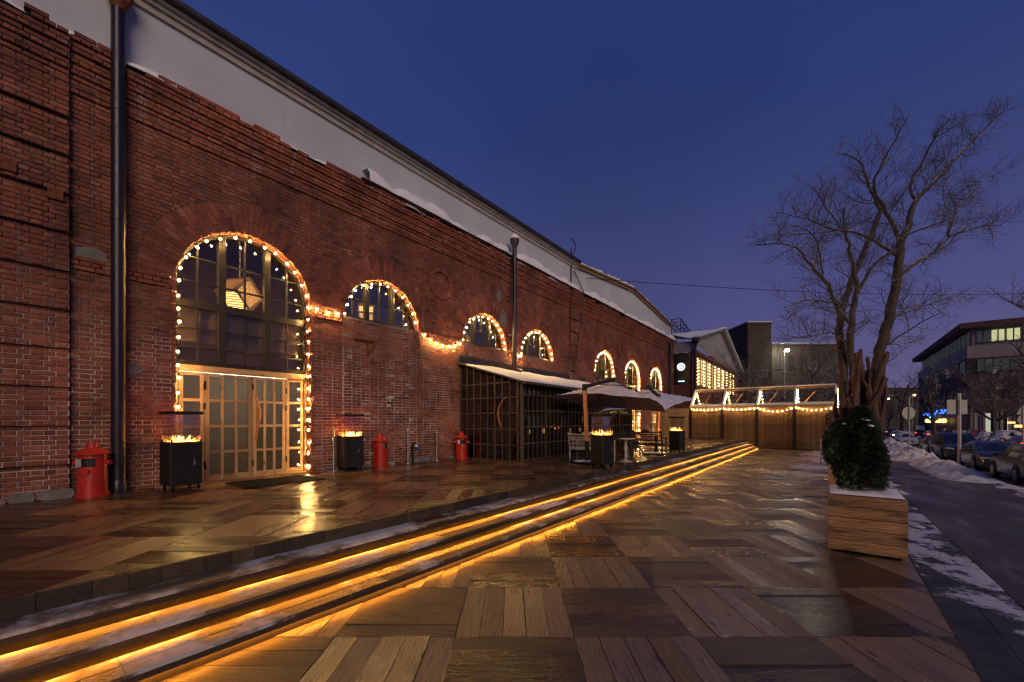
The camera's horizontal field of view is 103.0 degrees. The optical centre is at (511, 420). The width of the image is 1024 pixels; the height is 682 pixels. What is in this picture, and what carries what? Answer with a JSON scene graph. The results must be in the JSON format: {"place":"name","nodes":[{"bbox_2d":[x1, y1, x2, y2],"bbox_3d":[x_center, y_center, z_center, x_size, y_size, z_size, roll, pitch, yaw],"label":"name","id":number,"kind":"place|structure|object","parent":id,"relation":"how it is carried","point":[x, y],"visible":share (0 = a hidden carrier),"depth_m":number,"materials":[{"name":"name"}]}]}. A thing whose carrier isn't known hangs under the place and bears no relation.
{"place":"outdoors","nodes":[
{"label":"outdoors","id":0,"kind":"place"},
{"bbox_2d":[181,0,1023,386],"label":"sky","id":1,"kind":"structure","parent":0,"point":[648,135],"materials":[{"name":"blue"}]},
{"bbox_2d":[749,430,1023,608],"bbox_3d":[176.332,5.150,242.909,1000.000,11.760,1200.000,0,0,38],"label":"ground","id":2,"kind":"structure","parent":0,"point":[953,542],"depth_m":6.87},
{"bbox_2d":[0,0,675,504],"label":"brick building","id":3,"kind":"structure","parent":2,"relation":"on","point":[146,146],"depth_m":8.82,"materials":[{"name":"brick"}]},
{"bbox_2d":[213,241,262,310],"bbox_3d":[-6.375,-3.639,9.542,0.594,2.223,0.826,0,0,10],"label":"pendant lantern","id":4,"kind":"object","parent":3,"relation":"hanging from","point":[234,299],"visible":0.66,"depth_m":9.43,"materials":[{"name":"beige"}]},
{"bbox_2d":[175,235,306,374],"bbox_3d":[-5.872,-2.578,8.999,0.110,2.895,2.610,0,0,38],"label":"window","id":5,"kind":"structure","parent":3,"relation":"in","point":[221,308],"depth_m":8.97,"materials":[{"name":"black glass"}]},
{"bbox_2d":[175,364,306,481],"bbox_3d":[-5.830,0.058,8.979,0.172,2.376,2.580,0,0,38],"label":"entrance door","id":6,"kind":"structure","parent":3,"relation":"in","point":[253,424],"depth_m":9.03,"materials":[{"name":"brown wood"}]},
{"bbox_2d":[177,235,309,466],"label":"string lights","id":7,"kind":"object","parent":3,"relation":"attached to","point":[250,239],"visible":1,"depth_m":8.60,"materials":[{"name":"yellow"}]},
{"bbox_2d":[357,303,373,320],"bbox_3d":[-4.428,-3.821,12.373,0.474,1.858,0.656,0,0,-19],"label":"pendant lantern","id":8,"kind":"object","parent":3,"relation":"hanging from","point":[360,311],"visible":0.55,"depth_m":12.17,"materials":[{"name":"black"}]},
{"bbox_2d":[345,281,413,330],"bbox_3d":[-3.789,-3.348,11.648,0.102,1.235,2.470,0,0,38],"label":"window","id":9,"kind":"structure","parent":3,"relation":"in","point":[392,293],"depth_m":11.65,"materials":[{"name":"black glass"}]},
{"bbox_2d":[344,282,415,325],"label":"string lights","id":10,"kind":"object","parent":3,"relation":"attached to","point":[380,284],"visible":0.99,"depth_m":11.45,"materials":[{"name":"yellow"}]},
{"bbox_2d":[463,314,501,349],"bbox_3d":[-1.144,-3.328,15.051,0.102,1.215,2.430,0,0,38],"label":"window","id":11,"kind":"structure","parent":3,"relation":"in","point":[488,322],"depth_m":15.30,"materials":[{"name":"black glass"}]},
{"bbox_2d":[521,330,548,360],"bbox_3d":[0.937,-3.323,17.727,0.102,1.245,2.490,0,0,38],"label":"window","id":12,"kind":"structure","parent":3,"relation":"in","point":[539,337],"depth_m":17.87,"materials":[{"name":"black glass"}]},
{"bbox_2d":[595,351,610,383],"bbox_3d":[5.039,-2.558,22.999,0.110,2.815,2.570,0,0,38],"label":"window","id":13,"kind":"structure","parent":3,"relation":"in","point":[605,357],"depth_m":23.26,"materials":[{"name":"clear glass"}]},
{"bbox_2d":[626,360,636,391],"bbox_3d":[7.555,-2.543,26.236,0.110,2.785,2.510,0,0,38],"label":"window","id":14,"kind":"structure","parent":3,"relation":"in","point":[632,368],"depth_m":26.53,"materials":[{"name":"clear glass"}]},
{"bbox_2d":[632,410,636,431],"bbox_3d":[7.563,0.048,26.243,0.125,2.396,2.480,0,0,38],"label":"entrance door","id":15,"kind":"structure","parent":3,"relation":"in","point":[634,412],"depth_m":26.88,"materials":[{"name":"yellow wood"}]},
{"bbox_2d":[651,369,658,391],"bbox_3d":[10.305,-2.538,29.773,0.110,2.775,2.450,0,0,38],"label":"window","id":16,"kind":"structure","parent":3,"relation":"in","point":[656,380],"depth_m":30.06,"materials":[{"name":"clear glass"}]},
{"bbox_2d":[651,411,658,437],"bbox_3d":[10.313,0.048,29.780,0.125,2.396,2.420,0,0,38],"label":"entrance door","id":17,"kind":"structure","parent":3,"relation":"in","point":[653,413],"depth_m":29.80,"materials":[{"name":"yellow glass"}]},
{"bbox_2d":[588,278,1023,294],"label":"overhead cable","id":18,"kind":"object","parent":3,"relation":"attached to","point":[784,290],"visible":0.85,"depth_m":24.46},
{"bbox_2d":[0,438,741,655],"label":"terrace","id":19,"kind":"structure","parent":2,"relation":"on","point":[48,544],"depth_m":5.44,"materials":[{"name":"wood"}]},
{"bbox_2d":[72,442,112,498],"bbox_3d":[-6.920,0.796,6.723,0.500,0.900,0.470,0,0,-14],"label":"litter bin","id":20,"kind":"object","parent":19,"relation":"on","point":[91,462],"visible":1,"depth_m":6.61,"materials":[{"name":"metal"}]},
{"bbox_2d":[159,411,203,491],"bbox_3d":[-6.028,0.537,7.436,0.514,1.416,0.500,0,0,32],"label":"fire heater","id":21,"kind":"object","parent":19,"relation":"on","point":[181,461],"visible":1,"depth_m":7.27,"materials":[{"name":"black metal"}]},
{"bbox_2d":[225,475,324,488],"bbox_3d":[-4.824,1.231,8.361,1.060,0.022,1.480,0,0,36],"label":"doormat","id":22,"kind":"object","parent":19,"relation":"on","point":[264,482],"visible":1,"depth_m":8.24,"materials":[{"name":"rubber"}]},
{"bbox_2d":[328,426,338,471],"bbox_3d":[-4.402,0.689,10.060,0.260,1.114,0.260,0,0,38],"label":"stanchion","id":23,"kind":"object","parent":19,"relation":"on","point":[333,430],"visible":1,"depth_m":10.04,"materials":[{"name":"metal"}]},
{"bbox_2d":[336,414,363,471],"bbox_3d":[-4.085,0.537,10.293,0.500,1.416,0.514,0,0,-44],"label":"fire heater","id":24,"kind":"object","parent":19,"relation":"on","point":[349,450],"visible":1,"depth_m":10.11,"materials":[{"name":"black metal"}]},
{"bbox_2d":[372,434,388,467],"bbox_3d":[-3.550,0.796,10.993,0.470,0.900,0.500,0,0,10],"label":"litter bin","id":25,"kind":"object","parent":19,"relation":"on","point":[380,452],"visible":1,"depth_m":10.84,"materials":[{"name":"metal"}]},
{"bbox_2d":[403,428,411,463],"bbox_3d":[-3.047,0.729,11.933,0.260,1.034,0.260,0,0,38],"label":"stanchion","id":26,"kind":"object","parent":19,"relation":"on","point":[407,447],"visible":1,"depth_m":11.91,"materials":[{"name":"metal"}]},
{"bbox_2d":[433,431,440,460],"bbox_3d":[-2.366,0.779,12.809,0.260,0.934,0.260,0,0,38],"label":"stanchion","id":27,"kind":"object","parent":19,"relation":"on","point":[436,447],"visible":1,"depth_m":12.78,"materials":[{"name":"metal"}]},
{"bbox_2d":[454,431,468,459],"bbox_3d":[-1.662,0.796,13.389,0.500,0.900,0.470,0,0,-10],"label":"litter bin","id":28,"kind":"object","parent":19,"relation":"on","point":[461,441],"visible":0.98,"depth_m":13.24,"materials":[{"name":"metal"}]},
{"bbox_2d":[457,355,631,462],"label":"lattice pavilion","id":29,"kind":"structure","parent":19,"relation":"on","point":[545,419],"depth_m":13.41,"materials":[{"name":"brown wood"}]},
{"bbox_2d":[568,431,615,460],"bbox_3d":[2.485,0.779,12.792,1.364,0.936,0.652,0,0,38],"label":"garden bench","id":30,"kind":"object","parent":19,"relation":"on","point":[573,439],"visible":0.55,"depth_m":12.85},
{"bbox_2d":[590,414,613,467],"bbox_3d":[2.444,0.537,11.018,0.460,1.416,0.474,0,0,-38],"label":"fire heater","id":31,"kind":"object","parent":19,"relation":"on","point":[602,449],"visible":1,"depth_m":10.86,"materials":[{"name":"black metal"}]},
{"bbox_2d":[557,377,666,464],"bbox_3d":[3.207,-0.114,13.330,3.038,2.720,4.069,0,0,28],"label":"cantilever parasol","id":32,"kind":"object","parent":19,"relation":"on","point":[612,394],"visible":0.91,"depth_m":13.64,"materials":[{"name":"grey fabric"}]},
{"bbox_2d":[613,431,632,459],"bbox_3d":[3.405,0.779,12.965,0.684,0.936,0.652,0,0,38],"label":"garden chair","id":33,"kind":"object","parent":19,"relation":"on","point":[621,447],"visible":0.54,"depth_m":13.00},
{"bbox_2d":[619,438,631,461],"bbox_3d":[3.496,0.886,12.545,0.420,0.720,0.420,0,0,38],"label":"carved table","id":34,"kind":"object","parent":19,"relation":"on","point":[625,447],"visible":1,"depth_m":12.50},
{"bbox_2d":[614,430,641,458],"bbox_3d":[3.918,0.779,13.709,0.652,0.936,0.684,0,0,-44],"label":"garden chair","id":35,"kind":"object","parent":19,"relation":"on","point":[639,437],"visible":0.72,"depth_m":13.69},
{"bbox_2d":[600,385,694,454],"bbox_3d":[5.491,-0.120,16.674,2.973,2.732,2.840,0,0,-44],"label":"cantilever parasol","id":36,"kind":"object","parent":19,"relation":"on","point":[666,400],"visible":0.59,"depth_m":15.95,"materials":[{"name":"beige fabric"}]},
{"bbox_2d":[630,429,666,454],"bbox_3d":[5.098,0.779,15.257,1.214,0.936,0.652,0,0,38],"label":"garden bench","id":37,"kind":"object","parent":19,"relation":"on","point":[661,444],"visible":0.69,"depth_m":14.99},
{"bbox_2d":[660,408,687,437],"bbox_3d":[11.774,0.171,29.607,1.975,2.150,0.040,0,0,38],"label":"timber screen","id":38,"kind":"object","parent":19,"relation":"on","point":[667,424],"visible":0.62,"depth_m":29.61,"materials":[{"name":"wood"}]},
{"bbox_2d":[669,417,684,452],"bbox_3d":[6.461,0.537,15.940,0.474,1.416,0.460,0,0,44],"label":"fire heater","id":39,"kind":"object","parent":19,"relation":"on","point":[677,440],"visible":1,"depth_m":15.78,"materials":[{"name":"black metal"}]},
{"bbox_2d":[689,383,837,450],"bbox_3d":[16.919,-0.065,27.855,8.350,4.530,3.036,0,0,38],"label":"reed fence","id":40,"kind":"object","parent":19,"relation":"on","point":[759,426],"visible":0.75,"depth_m":26.62,"materials":[{"name":"wood"}]},
{"bbox_2d":[0,440,758,681],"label":"steps","id":41,"kind":"structure","parent":2,"relation":"on","point":[162,645],"depth_m":3.73,"materials":[{"name":"black"}]},
{"bbox_2d":[161,448,984,681],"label":"deck","id":42,"kind":"structure","parent":2,"relation":"on","point":[736,569],"depth_m":3.85,"materials":[{"name":"wood"}]},
{"bbox_2d":[828,464,865,485],"bbox_3d":[7.314,1.380,8.774,0.805,0.840,0.900,0,0,38],"label":"planter","id":43,"kind":"object","parent":42,"relation":"on","point":[831,481],"visible":0.13,"depth_m":8.64,"materials":[{"name":"brown wood"}]},
{"bbox_2d":[821,418,856,463],"bbox_3d":[7.195,0.461,8.875,0.791,1.059,0.785,0,0,22],"label":"thuja","id":44,"kind":"object","parent":43,"relation":"in","point":[830,435],"visible":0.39,"depth_m":8.86,"materials":[{"name":"green plant"}]},
{"bbox_2d":[827,485,907,561],"bbox_3d":[4.954,1.380,5.738,0.810,0.840,0.895,0,0,38],"label":"planter","id":45,"kind":"object","parent":42,"relation":"on","point":[869,519],"visible":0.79,"depth_m":5.39,"materials":[{"name":"brown wood"}]},
{"bbox_2d":[827,405,892,491],"bbox_3d":[4.917,0.376,5.717,0.732,1.229,0.723,0,0,-22],"label":"thuja","id":46,"kind":"object","parent":45,"relation":"in","point":[859,431],"visible":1,"depth_m":5.61,"materials":[{"name":"green plant"}]},
{"bbox_3d":[9.300,1.380,11.327,0.811,0.840,0.898,0,0,38],"label":"planter","id":47,"kind":"object","parent":42,"relation":"on","visible":0},
{"bbox_2d":[823,349,889,447],"bbox_3d":[9.368,-0.484,11.325,1.541,3.046,1.010,0,0,-1],"label":"driftwood","id":48,"kind":"object","parent":47,"relation":"in","point":[866,387],"visible":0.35,"depth_m":11.19,"materials":[{"name":"wood"}]},
{"bbox_2d":[671,327,743,437],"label":"gabled brick hall","id":49,"kind":"structure","parent":2,"relation":"on","point":[709,341],"depth_m":42.17,"materials":[{"name":"paint"}]},
{"bbox_2d":[671,318,690,340],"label":"roof lantern","id":50,"kind":"object","parent":49,"relation":"on","point":[683,331],"visible":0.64,"depth_m":46.58,"materials":[{"name":"black metal"}]},
{"bbox_2d":[673,352,689,384],"bbox_3d":[13.383,-4.150,32.340,1.350,2.580,0.169,0,0,38],"label":"lightbox sign","id":51,"kind":"object","parent":49,"relation":"attached to","point":[681,368],"visible":0.98,"depth_m":32.19,"materials":[{"name":"black"}]},
{"bbox_2d":[700,359,703,385],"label":"window","id":52,"kind":"structure","parent":49,"relation":"in","point":[701,360],"depth_m":40.10,"materials":[{"name":"yellow"}]},
{"bbox_2d":[706,362,710,387],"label":"window","id":53,"kind":"structure","parent":49,"relation":"in","point":[708,366],"depth_m":42.18,"materials":[{"name":"yellow"}]},
{"bbox_2d":[712,364,714,388],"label":"window","id":54,"kind":"structure","parent":49,"relation":"in","point":[713,366],"depth_m":44.22,"materials":[{"name":"yellow"}]},
{"bbox_2d":[715,366,718,388],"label":"window","id":55,"kind":"structure","parent":49,"relation":"in","point":[716,371],"depth_m":45.25,"materials":[{"name":"yellow"}]},
{"bbox_2d":[719,362,748,403],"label":"bare tree","id":56,"kind":"object","parent":2,"relation":"on","point":[724,384],"visible":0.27,"depth_m":47.62,"materials":[{"name":"brown plant"}]},
{"bbox_2d":[728,321,772,405],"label":"stair tower","id":57,"kind":"structure","parent":2,"relation":"on","point":[748,338],"depth_m":62.00,"materials":[{"name":"metal"}]},
{"bbox_2d":[712,347,819,403],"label":"bare tree","id":58,"kind":"object","parent":2,"relation":"on","point":[745,396],"visible":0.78,"depth_m":41.23,"materials":[{"name":"brown plant"}]},
{"bbox_2d":[763,328,848,421],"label":"bare tree","id":59,"kind":"object","parent":2,"relation":"on","point":[812,375],"visible":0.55,"depth_m":40.28,"materials":[{"name":"brown plant"}]},
{"bbox_2d":[771,343,847,439],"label":"factory wing","id":60,"kind":"structure","parent":2,"relation":"on","point":[777,362],"depth_m":64.00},
{"bbox_2d":[775,355,780,368],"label":"window","id":61,"kind":"structure","parent":60,"relation":"in","point":[777,358],"depth_m":63.95,"materials":[{"name":"glass"}]},
{"bbox_2d":[788,355,793,368],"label":"window","id":62,"kind":"structure","parent":60,"relation":"in","point":[790,361],"depth_m":63.95,"materials":[{"name":"glass"}]},
{"bbox_2d":[801,355,806,368],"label":"window","id":63,"kind":"structure","parent":60,"relation":"in","point":[803,359],"depth_m":63.95,"materials":[{"name":"glass"}]},
{"bbox_2d":[783,346,890,424],"bbox_3d":[28.299,-2.282,35.332,8.245,9.994,7.918,0,0,16],"label":"bare tree","id":64,"kind":"object","parent":2,"relation":"on","point":[820,395],"visible":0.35,"depth_m":36.45,"materials":[{"name":"brown plant"}]},
{"bbox_2d":[742,92,1023,414],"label":"bare tree","id":65,"kind":"object","parent":2,"relation":"on","point":[841,305],"visible":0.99,"depth_m":21.82,"materials":[{"name":"brown plant"}]},
{"bbox_2d":[884,395,896,429],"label":"building","id":66,"kind":"structure","parent":2,"relation":"on","point":[892,423],"depth_m":150.00,"materials":[{"name":"concrete"}]},
{"bbox_2d":[885,401,899,427],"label":"bare tree","id":67,"kind":"object","parent":2,"relation":"on","point":[890,414],"visible":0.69,"depth_m":108.72,"materials":[{"name":"brown plant"}]},
{"bbox_2d":[884,437,911,450],"bbox_3d":[35.859,2.252,38.937,3.400,1.311,18.500,0,0,38],"label":"snow heap","id":68,"kind":"object","parent":2,"relation":"on","point":[890,442],"visible":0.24,"depth_m":34.90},
{"bbox_2d":[886,477,914,506],"bbox_3d":[15.195,2.373,17.003,1.300,0.307,14.500,0,0,38],"label":"snow heap","id":69,"kind":"object","parent":2,"relation":"on","point":[900,491],"visible":0.09,"depth_m":13.96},
{"bbox_2d":[883,387,918,429],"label":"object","id":70,"kind":"object","parent":2,"relation":"on","point":[906,421],"visible":0.26,"depth_m":175.00,"materials":[{"name":"concrete"}]},
{"bbox_2d":[887,447,940,461],"bbox_3d":[27.148,2.180,27.977,2.900,1.006,8.500,0,0,38],"label":"snow heap","id":71,"kind":"object","parent":2,"relation":"on","point":[914,454],"visible":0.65,"depth_m":25.83,"materials":[{"name":"snow"}]},
{"bbox_2d":[913,425,924,430],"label":"parked van","id":72,"kind":"object","parent":2,"relation":"on","point":[919,427],"visible":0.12,"depth_m":106.10,"materials":[{"name":"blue metal"}]},
{"bbox_2d":[886,485,1023,681],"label":"kerb strip","id":73,"kind":"object","parent":2,"relation":"on","point":[983,611],"visible":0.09,"depth_m":4.91,"materials":[{"name":"stone"}]},
{"bbox_2d":[908,524,953,563],"bbox_3d":[7.569,2.299,7.479,0.950,0.183,7.900,0,0,38],"label":"snow heap","id":74,"kind":"object","parent":73,"relation":"on","point":[943,559],"visible":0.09,"depth_m":6.84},
{"bbox_2d":[912,317,1023,432],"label":"office block","id":75,"kind":"structure","parent":2,"relation":"on","point":[966,346],"depth_m":73.94,"materials":[{"name":"brick"}]},
{"bbox_2d":[960,361,964,374],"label":"window","id":76,"kind":"structure","parent":75,"relation":"in","point":[962,365],"depth_m":76.79,"materials":[{"name":"black"}]},
{"bbox_2d":[974,413,977,429],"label":"shop window","id":77,"kind":"structure","parent":75,"relation":"in","point":[975,417],"depth_m":73.86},
{"bbox_2d":[979,413,982,429],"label":"shop window","id":78,"kind":"structure","parent":75,"relation":"in","point":[980,418],"depth_m":73.48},
{"bbox_2d":[976,330,989,342],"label":"window","id":79,"kind":"structure","parent":75,"relation":"in","point":[981,338],"depth_m":73.67,"materials":[{"name":"black"}]},
{"bbox_2d":[977,359,991,371],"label":"window","id":80,"kind":"structure","parent":75,"relation":"in","point":[985,362],"depth_m":73.20,"materials":[{"name":"black"}]},
{"bbox_2d":[981,381,992,397],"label":"window","id":81,"kind":"structure","parent":75,"relation":"in","point":[990,382],"depth_m":72.93,"materials":[{"name":"glass"}]},
{"bbox_2d":[986,413,990,431],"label":"shop window","id":82,"kind":"structure","parent":75,"relation":"in","point":[988,423],"depth_m":72.90,"materials":[{"name":"white"}]},
{"bbox_2d":[991,329,1004,341],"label":"window","id":83,"kind":"structure","parent":75,"relation":"in","point":[1000,332],"depth_m":72.52,"materials":[{"name":"yellow"}]},
{"bbox_2d":[994,358,1009,370],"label":"window","id":84,"kind":"structure","parent":75,"relation":"in","point":[1007,359],"depth_m":71.84,"materials":[{"name":"black"}]},
{"bbox_2d":[1003,380,1017,396],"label":"window","id":85,"kind":"structure","parent":75,"relation":"in","point":[1011,386],"depth_m":71.29,"materials":[{"name":"glass"}]},
{"bbox_2d":[1006,328,1019,340],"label":"window","id":86,"kind":"structure","parent":75,"relation":"in","point":[1011,332],"depth_m":71.45,"materials":[{"name":"yellow"}]},
{"bbox_2d":[1010,357,1023,370],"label":"window","id":87,"kind":"structure","parent":75,"relation":"in","point":[1014,364],"depth_m":70.93,"materials":[{"name":"black"}]},
{"bbox_2d":[935,355,1006,429],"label":"bare tree","id":88,"kind":"object","parent":2,"relation":"on","point":[969,423],"visible":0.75,"depth_m":63.52,"materials":[{"name":"brown plant"}]},
{"bbox_2d":[955,351,1023,431],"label":"bare tree","id":89,"kind":"object","parent":2,"relation":"on","point":[1004,416],"visible":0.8,"depth_m":56.16,"materials":[{"name":"brown plant"}]},
{"bbox_2d":[995,484,1023,496],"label":"snow heap","id":90,"kind":"object","parent":2,"relation":"on","point":[1003,486],"visible":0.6,"depth_m":14.24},
{"bbox_2d":[999,393,1023,432],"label":"bare tree","id":91,"kind":"object","parent":2,"relation":"on","point":[1018,406],"visible":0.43,"depth_m":61.88,"materials":[{"name":"brown plant"}]},
{"bbox_2d":[884,435,1023,487],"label":"road","id":92,"kind":"structure","parent":0,"point":[1006,479],"depth_m":19.61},
{"bbox_2d":[884,428,894,435],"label":"moving car","id":93,"kind":"object","parent":92,"relation":"on","point":[887,431],"visible":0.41,"depth_m":94.56,"materials":[{"name":"black metal"}]},
{"bbox_2d":[894,432,919,445],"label":"parked car","id":94,"kind":"object","parent":92,"relation":"on","point":[901,437],"visible":0.73,"depth_m":46.79,"materials":[{"name":"silver metal"}]},
{"bbox_2d":[886,364,929,430],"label":"bare tree","id":95,"kind":"object","parent":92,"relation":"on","point":[902,407],"visible":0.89,"depth_m":84.70,"materials":[{"name":"brown plant"}]},
{"bbox_2d":[913,429,924,435],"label":"moving car","id":96,"kind":"object","parent":92,"relation":"on","point":[917,432],"visible":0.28,"depth_m":90.45,"materials":[{"name":"black metal"}]},
{"bbox_2d":[894,357,957,434],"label":"bare tree","id":97,"kind":"object","parent":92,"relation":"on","point":[933,418],"visible":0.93,"depth_m":60.08,"materials":[{"name":"brown plant"}]},
{"bbox_2d":[920,435,934,452],"bbox_3d":[32.542,1.875,30.924,2.210,1.601,4.570,0,-1,38],"label":"parked car","id":98,"kind":"object","parent":92,"relation":"on","point":[925,443],"visible":0.32,"depth_m":30.97,"materials":[{"name":"silver metal"}]},
{"bbox_2d":[931,432,975,459],"bbox_3d":[29.629,1.699,27.176,2.280,1.860,4.820,0,-1,38],"label":"parked car","id":99,"kind":"object","parent":92,"relation":"on","point":[943,446],"visible":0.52,"depth_m":26.61,"materials":[{"name":"blue metal"}]},
{"bbox_2d":[947,393,966,464],"bbox_3d":[23.582,0.497,21.514,1.069,3.922,0.172,0,0,0],"label":"double sign","id":100,"kind":"object","parent":92,"relation":"on","point":[958,406],"visible":0.85,"depth_m":21.54,"materials":[{"name":"metal"}]},
{"bbox_2d":[966,430,986,434],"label":"parked car","id":101,"kind":"object","parent":92,"relation":"on","point":[974,432],"visible":0.09,"depth_m":56.57,"materials":[{"name":"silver metal"}]},
{"bbox_2d":[973,432,992,439],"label":"parked car","id":102,"kind":"object","parent":92,"relation":"on","point":[982,436],"visible":0.27,"depth_m":51.04,"materials":[{"name":"silver metal"}]},
{"bbox_2d":[961,440,1012,470],"bbox_3d":[24.927,1.787,21.211,2.240,1.536,4.750,0,-1,38],"label":"parked car","id":103,"kind":"object","parent":92,"relation":"on","point":[975,454],"visible":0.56,"depth_m":20.61,"materials":[{"name":"blue metal"}]},
{"bbox_2d":[988,367,998,433],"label":"park lantern","id":104,"kind":"object","parent":92,"relation":"on","point":[993,370],"visible":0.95,"depth_m":49.96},
{"bbox_2d":[976,266,1023,401],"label":"bare tree","id":105,"kind":"object","parent":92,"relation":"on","point":[1019,305],"visible":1,"depth_m":32.44,"materials":[{"name":"brown plant"}]},
{"bbox_2d":[987,430,1021,440],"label":"parked car","id":106,"kind":"object","parent":92,"relation":"on","point":[999,435],"visible":0.35,"depth_m":43.81,"materials":[{"name":"silver metal"}]},
{"bbox_2d":[990,443,1023,483],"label":"parked car","id":107,"kind":"object","parent":92,"relation":"on","point":[1009,460],"visible":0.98,"depth_m":16.43,"materials":[{"name":"grey metal"}]},
{"bbox_2d":[1003,435,1021,443],"bbox_3d":[45.331,2.024,36.002,2.240,1.536,4.750,0,-1,38],"label":"parked car","id":108,"kind":"object","parent":92,"relation":"on","point":[1015,439],"visible":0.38,"depth_m":35.84,"materials":[{"name":"silver metal"}]},
{"bbox_2d":[1017,405,1023,443],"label":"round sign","id":109,"kind":"object","parent":92,"relation":"on","point":[1020,419],"visible":0.87,"depth_m":30.00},
{"bbox_2d":[889,460,1023,606],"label":"pavement","id":110,"kind":"structure","parent":0,"point":[981,525],"depth_m":9.74,"materials":[{"name":"asphalt"}]},
{"bbox_2d":[902,397,914,450],"bbox_3d":[25.353,0.472,26.018,0.840,4.064,0.104,0,0,0],"label":"round sign","id":111,"kind":"object","parent":110,"relation":"on","point":[908,412],"visible":0.91,"depth_m":26.05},
{"bbox_2d":[908,459,1005,483],"bbox_3d":[20.922,2.207,19.644,2.000,0.722,10.300,0,0,38],"label":"snow heap","id":112,"kind":"object","parent":110,"relation":"on","point":[951,470],"visible":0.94,"depth_m":17.47,"materials":[{"name":"snow"}]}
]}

